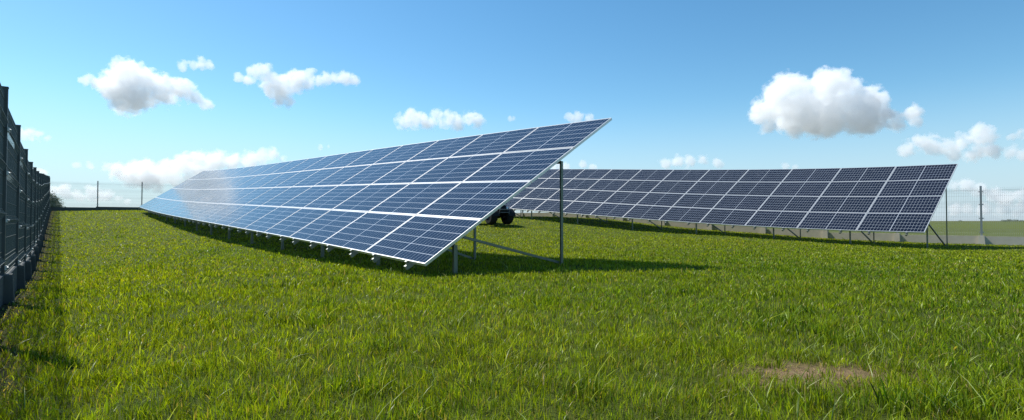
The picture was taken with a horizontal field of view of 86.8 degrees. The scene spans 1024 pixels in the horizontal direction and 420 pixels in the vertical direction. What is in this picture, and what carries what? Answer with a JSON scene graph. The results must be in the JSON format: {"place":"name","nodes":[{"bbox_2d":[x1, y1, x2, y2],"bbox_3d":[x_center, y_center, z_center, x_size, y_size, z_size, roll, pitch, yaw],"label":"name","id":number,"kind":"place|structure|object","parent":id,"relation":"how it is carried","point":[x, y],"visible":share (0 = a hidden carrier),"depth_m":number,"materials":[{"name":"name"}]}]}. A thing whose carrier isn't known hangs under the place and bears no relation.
{"place":"outdoors","nodes":[
{"label":"outdoors","id":0,"kind":"place"},
{"bbox_2d":[0,210,1023,419],"bbox_3d":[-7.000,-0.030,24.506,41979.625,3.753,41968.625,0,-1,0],"label":"ground","id":1,"kind":"structure","parent":0,"point":[1003,227],"depth_m":3.60,"materials":[{"name":"green plant"}]},
{"bbox_2d":[0,83,50,306],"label":"fence","id":2,"kind":"object","parent":1,"relation":"on","point":[25,208],"visible":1,"depth_m":7.59,"materials":[{"name":"grey metal"}]},
{"bbox_2d":[50,191,61,206],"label":"tree","id":3,"kind":"object","parent":1,"relation":"on","point":[53,202],"visible":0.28,"depth_m":74.92,"materials":[{"name":"green plant"}]},
{"bbox_2d":[50,181,175,210],"bbox_3d":[-17.344,0.246,48.397,36.482,4.311,0.240,1,-2,-40],"label":"fence","id":4,"kind":"object","parent":1,"relation":"on","point":[66,208],"visible":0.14,"depth_m":38.32,"materials":[{"name":"silver metal"}]},
{"bbox_2d":[139,118,611,274],"bbox_3d":[-10.504,-0.753,20.911,3.593,4.118,33.869,1,-2,-40],"label":"solar array","id":5,"kind":"object","parent":1,"relation":"on","point":[422,204],"visible":0.98,"depth_m":10.66,"materials":[{"name":"blue"}]},
{"bbox_2d":[485,201,515,224],"bbox_3d":[-0.955,0.008,25.301,1.232,1.345,2.302,1,-1,-34],"label":"quad bike","id":6,"kind":"object","parent":1,"relation":"on","point":[505,214],"visible":0.54,"depth_m":24.57,"materials":[{"name":"black rubber"}]},
{"bbox_2d":[505,164,957,247],"bbox_3d":[3.772,-0.590,27.396,3.641,4.247,28.825,1,-2,-44],"label":"solar array","id":7,"kind":"object","parent":1,"relation":"on","point":[898,199],"visible":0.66,"depth_m":21.17,"materials":[{"name":"blue"}]},
{"bbox_2d":[514,186,1023,244],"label":"fence","id":8,"kind":"object","parent":1,"relation":"on","point":[980,239],"visible":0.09,"depth_m":21.28,"materials":[{"name":"silver metal"}]},
{"bbox_2d":[0,0,1023,220],"label":"sky","id":9,"kind":"structure","parent":0,"point":[154,93],"materials":[{"name":"blue"}]}
]}

